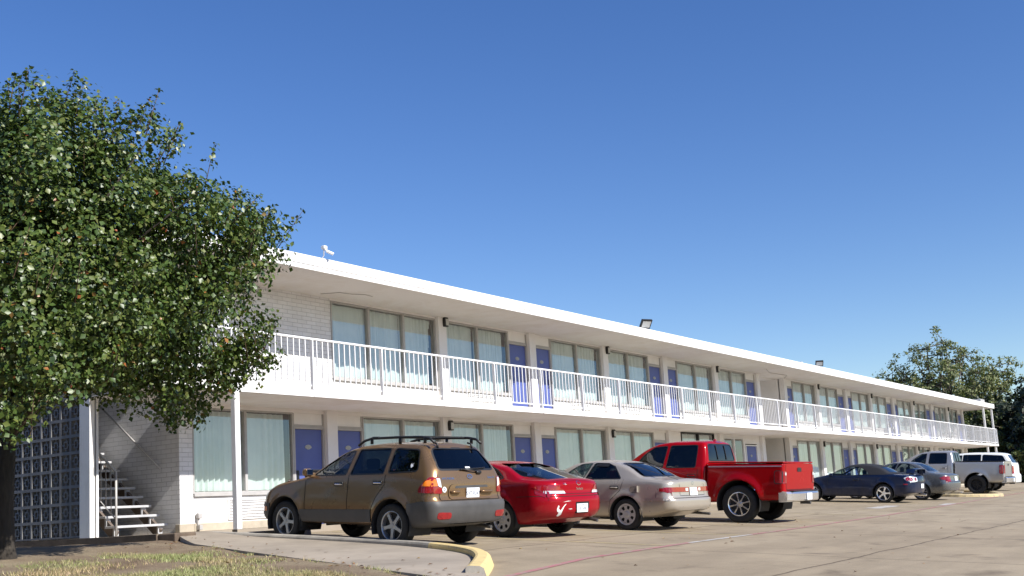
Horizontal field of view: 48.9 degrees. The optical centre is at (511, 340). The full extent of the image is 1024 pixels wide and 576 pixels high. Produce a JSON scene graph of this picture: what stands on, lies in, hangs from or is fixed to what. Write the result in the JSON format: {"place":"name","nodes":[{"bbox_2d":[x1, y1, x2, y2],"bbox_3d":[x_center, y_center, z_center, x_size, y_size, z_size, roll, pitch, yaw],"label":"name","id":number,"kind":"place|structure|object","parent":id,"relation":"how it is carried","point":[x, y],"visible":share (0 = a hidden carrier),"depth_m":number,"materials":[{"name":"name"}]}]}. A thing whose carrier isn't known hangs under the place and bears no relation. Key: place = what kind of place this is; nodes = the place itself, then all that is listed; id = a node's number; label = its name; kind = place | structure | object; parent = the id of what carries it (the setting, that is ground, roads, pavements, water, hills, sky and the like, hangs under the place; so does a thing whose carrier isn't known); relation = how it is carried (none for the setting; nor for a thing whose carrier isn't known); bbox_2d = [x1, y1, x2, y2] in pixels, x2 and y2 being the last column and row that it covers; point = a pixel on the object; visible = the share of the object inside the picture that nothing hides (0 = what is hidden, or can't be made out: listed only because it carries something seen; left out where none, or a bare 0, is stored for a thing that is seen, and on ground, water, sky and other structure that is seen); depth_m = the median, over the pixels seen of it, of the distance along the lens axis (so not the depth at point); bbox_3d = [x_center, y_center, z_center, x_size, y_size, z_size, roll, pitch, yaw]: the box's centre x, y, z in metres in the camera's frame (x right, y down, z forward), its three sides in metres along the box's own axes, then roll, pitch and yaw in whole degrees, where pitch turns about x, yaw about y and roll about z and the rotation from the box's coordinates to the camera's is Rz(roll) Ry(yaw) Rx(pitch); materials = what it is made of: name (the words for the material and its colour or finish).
{"place":"outdoors","nodes":[
{"label":"outdoors","id":0,"kind":"place"},
{"bbox_2d":[0,540,408,575],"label":"lawn soil","id":1,"kind":"structure","parent":0,"point":[28,555],"depth_m":14.88,"materials":[{"name":"brown soil"}]},
{"bbox_2d":[0,65,305,559],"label":"leafy tree","id":2,"kind":"object","parent":1,"relation":"on","point":[87,310],"visible":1,"depth_m":14.40,"materials":[{"name":"green plant"}]},
{"bbox_2d":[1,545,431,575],"bbox_3d":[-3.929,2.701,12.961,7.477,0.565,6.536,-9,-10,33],"label":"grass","id":3,"kind":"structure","parent":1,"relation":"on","point":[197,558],"depth_m":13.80,"materials":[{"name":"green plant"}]},
{"bbox_2d":[180,531,485,575],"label":"pavement","id":4,"kind":"structure","parent":0,"point":[405,559],"depth_m":16.23,"materials":[{"name":"beige concrete"}]},
{"bbox_2d":[158,532,195,540],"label":"stair landing slab","id":5,"kind":"structure","parent":4,"relation":"on","point":[170,537],"depth_m":19.14,"materials":[{"name":"concrete"}]},
{"bbox_2d":[28,485,964,541],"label":"walkway","id":6,"kind":"structure","parent":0,"point":[324,527],"depth_m":22.11,"materials":[{"name":"grey concrete"}]},
{"bbox_2d":[48,404,167,536],"bbox_3d":[-9.819,2.509,23.273,6.442,3.396,1.845,-9,-10,33],"label":"outdoor staircase","id":7,"kind":"structure","parent":6,"relation":"on","point":[136,507],"depth_m":21.97,"materials":[{"name":"white metal"}]},
{"bbox_2d":[0,0,1023,402],"label":"sky","id":8,"kind":"structure","parent":0,"point":[838,183],"materials":[{"name":"blue"}]},
{"bbox_2d":[311,483,1023,575],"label":"parking lot","id":9,"kind":"structure","parent":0,"point":[988,540],"depth_m":18.86,"materials":[{"name":"beige concrete"}]},
{"bbox_2d":[247,530,310,534],"bbox_3d":[-4.337,3.549,20.643,0.180,0.130,1.700,-4,-8,34],"label":"wheel stop","id":10,"kind":"object","parent":9,"relation":"on","point":[307,532],"visible":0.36,"depth_m":20.49,"materials":[{"name":"grey concrete"}]},
{"bbox_2d":[180,537,426,575],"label":"pavement edge","id":11,"kind":"object","parent":9,"relation":"on","point":[240,551],"visible":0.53,"depth_m":16.15,"materials":[{"name":"grey concrete"}]},
{"bbox_2d":[210,531,493,575],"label":"kerb","id":12,"kind":"structure","parent":9,"relation":"on","point":[481,562],"depth_m":17.34,"materials":[{"name":"yellow paint"}]},
{"bbox_2d":[263,436,503,541],"bbox_3d":[-2.342,2.577,19.446,4.512,1.787,2.118,-5,-8,39],"label":"sport utility car","id":13,"kind":"object","parent":9,"relation":"on","point":[410,490],"visible":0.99,"depth_m":18.31,"materials":[{"name":"gold metal"}]},
{"bbox_2d":[334,531,650,544],"bbox_3d":[-0.542,3.575,20.392,7.250,0.500,0.100,-9,-10,33],"label":"stall line","id":14,"kind":"object","parent":9,"relation":"on","point":[545,540],"visible":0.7,"depth_m":19.59,"materials":[{"name":"white paint"}]},
{"bbox_2d":[100,515,960,575],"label":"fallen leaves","id":15,"kind":"object","parent":9,"relation":"on","point":[396,569],"visible":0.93,"depth_m":15.12,"materials":[{"name":"brown plant"}]},
{"bbox_2d":[486,461,599,536],"bbox_3d":[-0.492,3.067,22.095,4.851,1.395,2.093,-6,-8,43],"label":"coupe car","id":16,"kind":"object","parent":9,"relation":"on","point":[555,500],"visible":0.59,"depth_m":20.46,"materials":[{"name":"red paint"}]},
{"bbox_2d":[506,542,686,575],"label":"red lane line","id":17,"kind":"object","parent":9,"relation":"on","point":[532,570],"visible":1,"depth_m":15.41,"materials":[{"name":"paint"}]},
{"bbox_2d":[521,527,731,534],"bbox_3d":[1.277,3.871,23.069,7.250,0.500,0.100,-9,-10,33],"label":"stall line","id":18,"kind":"object","parent":9,"relation":"on","point":[641,531],"visible":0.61,"depth_m":22.24,"materials":[{"name":"white paint"}]},
{"bbox_2d":[564,460,710,529],"bbox_3d":[1.847,3.297,24.297,4.831,1.420,2.073,-5,-8,37],"label":"sedan car","id":19,"kind":"object","parent":9,"relation":"on","point":[633,495],"visible":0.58,"depth_m":22.93,"materials":[{"name":"beige paint"}]},
{"bbox_2d":[607,521,785,526],"bbox_3d":[3.096,4.168,25.746,7.250,0.500,0.100,-9,-10,33],"label":"stall line","id":20,"kind":"object","parent":9,"relation":"on","point":[709,524],"visible":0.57,"depth_m":24.84,"materials":[{"name":"white paint"}]},
{"bbox_2d":[601,439,818,522],"bbox_3d":[4.432,3.382,27.369,5.790,1.925,2.406,-5,-8,35],"label":"pickup truck","id":21,"kind":"object","parent":9,"relation":"on","point":[780,487],"visible":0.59,"depth_m":25.96,"materials":[{"name":"red paint"}]},
{"bbox_2d":[687,534,752,542],"bbox_3d":[3.736,3.530,20.076,0.110,0.010,2.700,-9,-10,33],"label":"white lane line","id":22,"kind":"object","parent":9,"relation":"on","point":[719,538],"visible":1,"depth_m":20.02,"materials":[{"name":"paint"}]},
{"bbox_2d":[809,464,926,502],"bbox_3d":[12.463,5.130,40.582,4.570,1.361,2.023,-5,-8,35],"label":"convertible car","id":23,"kind":"object","parent":9,"relation":"on","point":[883,484],"visible":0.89,"depth_m":39.60,"materials":[{"name":"metal"}]},
{"bbox_2d":[869,506,895,507],"bbox_3d":[11.569,5.203,35.147,0.500,0.044,2.602,-9,-10,31],"label":"faded bay marking","id":24,"kind":"object","parent":9,"relation":"on","point":[882,506],"visible":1,"depth_m":35.12,"materials":[{"name":"white paint"}]},
{"bbox_2d":[753,492,1023,534],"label":"red lane line","id":25,"kind":"object","parent":9,"relation":"on","point":[871,517],"visible":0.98,"depth_m":27.49,"materials":[{"name":"paint"}]},
{"bbox_2d":[850,462,962,499],"bbox_3d":[14.907,5.422,43.592,4.570,1.440,1.994,-5,-8,38],"label":"sedan car","id":26,"kind":"object","parent":9,"relation":"on","point":[938,484],"visible":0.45,"depth_m":42.11,"materials":[{"name":"grey metal"}]},
{"bbox_2d":[890,451,1015,493],"bbox_3d":[20.335,6.192,52.986,6.110,1.980,2.445,-4,-8,33],"label":"pickup truck","id":27,"kind":"object","parent":9,"relation":"on","point":[995,473],"visible":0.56,"depth_m":51.59,"materials":[{"name":"silver metal"}]},
{"bbox_2d":[941,490,1003,496],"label":"kerb","id":28,"kind":"structure","parent":9,"relation":"on","point":[992,494],"depth_m":46.44,"materials":[{"name":"yellow concrete"}]},
{"bbox_2d":[959,452,1021,489],"bbox_3d":[23.752,6.882,59.100,5.250,1.955,1.982,-4,-8,34],"label":"sport utility car","id":29,"kind":"object","parent":9,"relation":"on","point":[991,456],"visible":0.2,"depth_m":57.83,"materials":[{"name":"white paint"}]},
{"bbox_3d":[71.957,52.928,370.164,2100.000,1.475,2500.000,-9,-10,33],"label":"ground","id":30,"kind":"structure","parent":0,"visible":0},
{"bbox_2d":[15,534,156,546],"bbox_3d":[-9.306,4.138,21.500,8.000,0.570,0.238,-9,-10,33],"label":"stair foundation","id":31,"kind":"object","parent":30,"relation":"on","point":[123,539],"visible":0.29,"depth_m":20.24,"materials":[{"name":"concrete"}]},
{"bbox_2d":[14,391,98,540],"bbox_3d":[-9.973,1.366,22.262,5.525,5.208,0.175,-9,-10,33],"label":"breeze block screen","id":32,"kind":"object","parent":31,"relation":"on","point":[56,491],"visible":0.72,"depth_m":21.06,"materials":[{"name":"white paint"}]},
{"bbox_2d":[15,234,998,541],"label":"motel building","id":33,"kind":"structure","parent":30,"relation":"on","point":[375,354],"depth_m":29.79,"materials":[{"name":"white paint"}]},
{"bbox_2d":[192,408,294,496],"bbox_3d":[-5.646,2.364,23.681,0.248,1.790,2.810,-9,-10,33],"label":"window","id":34,"kind":"structure","parent":33,"relation":"in","point":[261,435],"depth_m":23.64,"materials":[{"name":"glass"}]},
{"bbox_2d":[293,426,325,523],"bbox_3d":[-4.522,3.024,25.148,0.131,2.165,0.970,-9,-10,33],"label":"door","id":35,"kind":"structure","parent":33,"relation":"in","point":[309,444],"depth_m":25.24,"materials":[{"name":"blue metal"}]},
{"bbox_2d":[313,245,333,268],"bbox_3d":[-3.969,-1.722,23.566,0.498,0.545,0.186,3,-10,-34],"label":"security camera","id":36,"kind":"object","parent":33,"relation":"attached to","point":[323,247],"visible":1,"depth_m":23.62,"materials":[{"name":"grey metal"}]},
{"bbox_2d":[338,428,362,463],"bbox_3d":[-3.784,3.146,26.235,0.131,2.165,0.970,-9,-10,33],"label":"door","id":37,"kind":"structure","parent":33,"relation":"in","point":[348,439],"depth_m":26.38,"materials":[{"name":"blue paint"}]},
{"bbox_2d":[330,301,439,389],"bbox_3d":[-3.152,0.194,27.972,0.246,1.880,3.980,-9,-10,33],"label":"window","id":38,"kind":"structure","parent":33,"relation":"in","point":[347,323],"depth_m":27.93,"materials":[{"name":"glass"}]},
{"bbox_2d":[362,416,440,458],"bbox_3d":[-2.724,2.845,27.979,0.246,1.790,3.010,-9,-10,33],"label":"window","id":39,"kind":"structure","parent":33,"relation":"in","point":[371,428],"depth_m":27.93,"materials":[{"name":"grey glass"}]},
{"bbox_2d":[446,321,511,395],"bbox_3d":[-0.989,0.550,31.155,0.245,1.880,3.040,-9,-10,33],"label":"window","id":40,"kind":"structure","parent":33,"relation":"in","point":[486,344],"depth_m":31.18,"materials":[{"name":"glass"}]},
{"bbox_2d":[451,421,514,467],"bbox_3d":[-0.835,3.155,30.759,0.245,1.790,3.040,-9,-10,33],"label":"window","id":41,"kind":"structure","parent":33,"relation":"in","point":[493,447],"depth_m":31.24,"materials":[{"name":"grey glass"}]},
{"bbox_2d":[508,342,529,406],"bbox_3d":[0.196,1.167,32.725,0.131,2.165,0.970,-9,-10,33],"label":"door","id":42,"kind":"structure","parent":33,"relation":"in","point":[517,352],"depth_m":32.82,"materials":[{"name":"blue paint"}]},
{"bbox_2d":[513,435,533,467],"bbox_3d":[0.353,3.827,32.321,0.131,2.165,0.970,-9,-10,33],"label":"door","id":43,"kind":"structure","parent":33,"relation":"in","point":[523,445],"depth_m":32.47,"materials":[{"name":"blue paint"}]},
{"bbox_2d":[536,346,553,408],"bbox_3d":[0.934,1.289,33.813,0.131,2.165,0.970,-9,-10,33],"label":"door","id":44,"kind":"structure","parent":33,"relation":"in","point":[543,355],"depth_m":34.01,"materials":[{"name":"blue paint"}]},
{"bbox_2d":[541,436,557,468],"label":"door","id":45,"kind":"structure","parent":33,"relation":"in","point":[549,445],"depth_m":33.64,"materials":[{"name":"blue paint"}]},
{"bbox_2d":[550,339,604,404],"bbox_3d":[2.013,1.044,35.574,0.249,1.880,3.070,-9,-10,33],"label":"window","id":46,"kind":"structure","parent":33,"relation":"in","point":[562,357],"depth_m":35.51,"materials":[{"name":"grey glass"}]},
{"bbox_2d":[555,427,607,471],"bbox_3d":[2.168,3.650,35.177,0.246,1.790,3.070,-9,-10,33],"label":"window","id":47,"kind":"structure","parent":33,"relation":"in","point":[589,443],"depth_m":35.15,"materials":[{"name":"grey glass"}]},
{"bbox_2d":[608,350,650,408],"bbox_3d":[3.920,1.358,38.378,0.246,1.880,3.040,-9,-10,33],"label":"window","id":48,"kind":"structure","parent":33,"relation":"in","point":[633,365],"depth_m":38.43,"materials":[{"name":"grey glass"}]},
{"bbox_2d":[614,430,653,460],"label":"window","id":49,"kind":"structure","parent":33,"relation":"in","point":[628,446],"depth_m":38.00,"materials":[{"name":"grey glass"}]},
{"bbox_2d":[639,319,652,328],"bbox_3d":[4.287,-0.486,36.118,0.396,0.359,0.248,1,-10,-28],"label":"floodlight","id":50,"kind":"object","parent":33,"relation":"on","point":[645,323],"visible":0.82,"depth_m":36.08,"materials":[{"name":"black plastic"}]},
{"bbox_2d":[648,365,664,417],"bbox_3d":[5.104,1.975,39.948,0.131,2.165,0.970,-9,-10,33],"label":"door","id":51,"kind":"structure","parent":33,"relation":"in","point":[655,377],"depth_m":40.10,"materials":[{"name":"blue paint"}]},
{"bbox_2d":[654,441,666,446],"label":"door","id":52,"kind":"structure","parent":33,"relation":"in","point":[656,443],"depth_m":39.62,"materials":[{"name":"blue metal"}]},
{"bbox_2d":[668,368,680,418],"bbox_3d":[5.843,2.097,41.035,0.131,2.165,0.970,-9,-10,33],"label":"door","id":53,"kind":"structure","parent":33,"relation":"in","point":[672,373],"depth_m":41.23,"materials":[{"name":"blue paint"}]},
{"bbox_2d":[676,361,716,414],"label":"window","id":54,"kind":"structure","parent":33,"relation":"in","point":[699,376],"depth_m":42.82,"materials":[{"name":"glass"}]},
{"bbox_2d":[680,432,714,440],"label":"window","id":55,"kind":"structure","parent":33,"relation":"in","point":[685,436],"depth_m":42.34,"materials":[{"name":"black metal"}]},
{"bbox_2d":[718,369,749,417],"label":"window","id":56,"kind":"structure","parent":33,"relation":"in","point":[734,384],"depth_m":45.74,"materials":[{"name":"clear glass"}]},
{"bbox_2d":[723,437,745,463],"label":"window","id":57,"kind":"structure","parent":33,"relation":"in","point":[732,439],"depth_m":45.14,"materials":[{"name":"glass"}]},
{"bbox_2d":[746,380,756,424],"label":"door","id":58,"kind":"structure","parent":33,"relation":"in","point":[750,385],"depth_m":47.31,"materials":[{"name":"blue paint"}]},
{"bbox_2d":[745,445,758,489],"bbox_3d":[9.931,5.403,46.414,0.131,2.165,1.200,-9,-10,33],"label":"door","id":59,"kind":"structure","parent":33,"relation":"in","point":[751,450],"depth_m":46.57,"materials":[{"name":"blue paint"}]},
{"bbox_2d":[787,387,795,427],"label":"door","id":60,"kind":"structure","parent":33,"relation":"in","point":[789,390],"depth_m":51.18,"materials":[{"name":"blue metal"}]},
{"bbox_2d":[793,447,798,461],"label":"door","id":61,"kind":"structure","parent":33,"relation":"in","point":[795,449],"depth_m":50.85,"materials":[{"name":"blue metal"}]},
{"bbox_2d":[792,381,818,423],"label":"window","id":62,"kind":"structure","parent":33,"relation":"in","point":[806,392],"depth_m":52.68,"materials":[{"name":"glass"}]},
{"bbox_2d":[797,440,822,477],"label":"window","id":63,"kind":"structure","parent":33,"relation":"in","point":[807,450],"depth_m":52.76,"materials":[{"name":"clear glass"}]},
{"bbox_2d":[815,360,822,365],"bbox_3d":[13.579,1.061,49.787,0.342,0.323,0.221,-4,-9,4],"label":"floodlight","id":64,"kind":"object","parent":33,"relation":"on","point":[818,362],"visible":0.79,"depth_m":49.75,"materials":[{"name":"black plastic"}]},
{"bbox_2d":[819,386,840,425],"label":"window","id":65,"kind":"structure","parent":33,"relation":"in","point":[827,398],"depth_m":55.51,"materials":[{"name":"clear glass"}]},
{"bbox_2d":[825,442,844,474],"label":"window","id":66,"kind":"structure","parent":33,"relation":"in","point":[832,453],"depth_m":55.10,"materials":[{"name":"clear glass"}]},
{"bbox_2d":[837,395,846,431],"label":"door","id":67,"kind":"structure","parent":33,"relation":"in","point":[840,398],"depth_m":57.13,"materials":[{"name":"blue paint"}]},
{"bbox_2d":[843,449,851,474],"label":"door","id":68,"kind":"structure","parent":33,"relation":"in","point":[846,454],"depth_m":56.78,"materials":[{"name":"blue paint"}]},
{"bbox_2d":[848,397,854,432],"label":"door","id":69,"kind":"structure","parent":33,"relation":"in","point":[849,398],"depth_m":58.34,"materials":[{"name":"blue metal"}]},
{"bbox_2d":[853,449,858,474],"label":"door","id":70,"kind":"structure","parent":33,"relation":"in","point":[854,450],"depth_m":57.96,"materials":[{"name":"blue metal"}]},
{"bbox_2d":[851,392,871,428],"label":"window","id":71,"kind":"structure","parent":33,"relation":"in","point":[858,401],"depth_m":59.80,"materials":[{"name":"clear glass"}]},
{"bbox_2d":[856,443,874,474],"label":"window","id":72,"kind":"structure","parent":33,"relation":"in","point":[865,450],"depth_m":59.44,"materials":[{"name":"clear glass"}]},
{"bbox_2d":[872,396,888,429],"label":"window","id":73,"kind":"structure","parent":33,"relation":"in","point":[879,401],"depth_m":62.63,"materials":[{"name":"clear glass"}]},
{"bbox_2d":[877,444,892,466],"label":"window","id":74,"kind":"structure","parent":33,"relation":"in","point":[884,448],"depth_m":62.64,"materials":[{"name":"clear glass"}]},
{"bbox_2d":[886,403,894,435],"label":"door","id":75,"kind":"structure","parent":33,"relation":"in","point":[889,409],"depth_m":64.30,"materials":[{"name":"blue metal"}]},
{"bbox_2d":[892,451,896,465],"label":"door","id":76,"kind":"structure","parent":33,"relation":"in","point":[894,455],"depth_m":63.86,"materials":[{"name":"blue paint"}]},
{"bbox_2d":[895,404,899,435],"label":"door","id":77,"kind":"structure","parent":33,"relation":"in","point":[896,406],"depth_m":65.48,"materials":[{"name":"blue metal"}]},
{"bbox_2d":[900,451,903,461],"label":"door","id":78,"kind":"structure","parent":33,"relation":"in","point":[901,452],"depth_m":65.17,"materials":[{"name":"blue metal"}]},
{"bbox_2d":[897,400,914,432],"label":"window","id":79,"kind":"structure","parent":33,"relation":"in","point":[902,407],"depth_m":66.89,"materials":[{"name":"grey glass"}]},
{"bbox_2d":[902,446,915,461],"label":"window","id":80,"kind":"structure","parent":33,"relation":"in","point":[908,452],"depth_m":66.50,"materials":[{"name":"grey glass"}]},
{"bbox_2d":[914,403,928,433],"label":"window","id":81,"kind":"structure","parent":33,"relation":"in","point":[919,412],"depth_m":70.35,"materials":[{"name":"grey glass"}]},
{"bbox_2d":[919,447,929,453],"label":"window","id":82,"kind":"structure","parent":33,"relation":"in","point":[923,449],"depth_m":69.32,"materials":[{"name":"grey glass"}]},
{"bbox_2d":[926,409,932,438],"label":"door","id":83,"kind":"structure","parent":33,"relation":"in","point":[927,411],"depth_m":71.38,"materials":[{"name":"blue paint"}]},
{"bbox_2d":[933,411,937,438],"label":"door","id":84,"kind":"structure","parent":33,"relation":"in","point":[934,416],"depth_m":72.68,"materials":[{"name":"blue metal"}]},
{"bbox_2d":[934,406,948,435],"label":"window","id":85,"kind":"structure","parent":33,"relation":"in","point":[940,417],"depth_m":74.08,"materials":[{"name":"grey glass"}]},
{"bbox_2d":[949,409,959,436],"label":"window","id":86,"kind":"structure","parent":33,"relation":"in","point":[953,416],"depth_m":77.02,"materials":[{"name":"grey glass"}]},
{"bbox_2d":[958,415,963,440],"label":"door","id":87,"kind":"structure","parent":33,"relation":"in","point":[959,416],"depth_m":78.52,"materials":[{"name":"blue paint"}]},
{"bbox_2d":[875,326,1023,418],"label":"oak tree","id":88,"kind":"object","parent":30,"relation":"on","point":[972,387],"visible":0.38,"depth_m":103.53,"materials":[{"name":"green plant"}]},
{"bbox_2d":[965,392,1010,429],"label":"bushy tree","id":89,"kind":"object","parent":30,"relation":"on","point":[995,410],"visible":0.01,"depth_m":96.75,"materials":[{"name":"green plant"}]},
{"bbox_2d":[963,409,1014,454],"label":"bushy tree","id":90,"kind":"object","parent":30,"relation":"on","point":[979,419],"visible":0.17,"depth_m":91.05,"materials":[{"name":"green plant"}]},
{"bbox_2d":[982,393,1023,483],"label":"dark tree","id":91,"kind":"object","parent":30,"relation":"on","point":[1005,408],"visible":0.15,"depth_m":91.66,"materials":[{"name":"green plant"}]},
{"bbox_2d":[1001,397,1021,449],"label":"bronze tree","id":92,"kind":"object","parent":30,"relation":"on","point":[1012,423],"visible":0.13,"depth_m":91.49,"materials":[{"name":"green plant"}]},
{"bbox_2d":[1001,376,1023,452],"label":"dark tree","id":93,"kind":"object","parent":30,"relation":"on","point":[1017,427],"visible":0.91,"depth_m":87.28,"materials":[{"name":"green plant"}]},
{"bbox_2d":[1005,442,1023,479],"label":"bushy tree","id":94,"kind":"object","parent":30,"relation":"on","point":[1017,455],"visible":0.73,"depth_m":84.43,"materials":[{"name":"green plant"}]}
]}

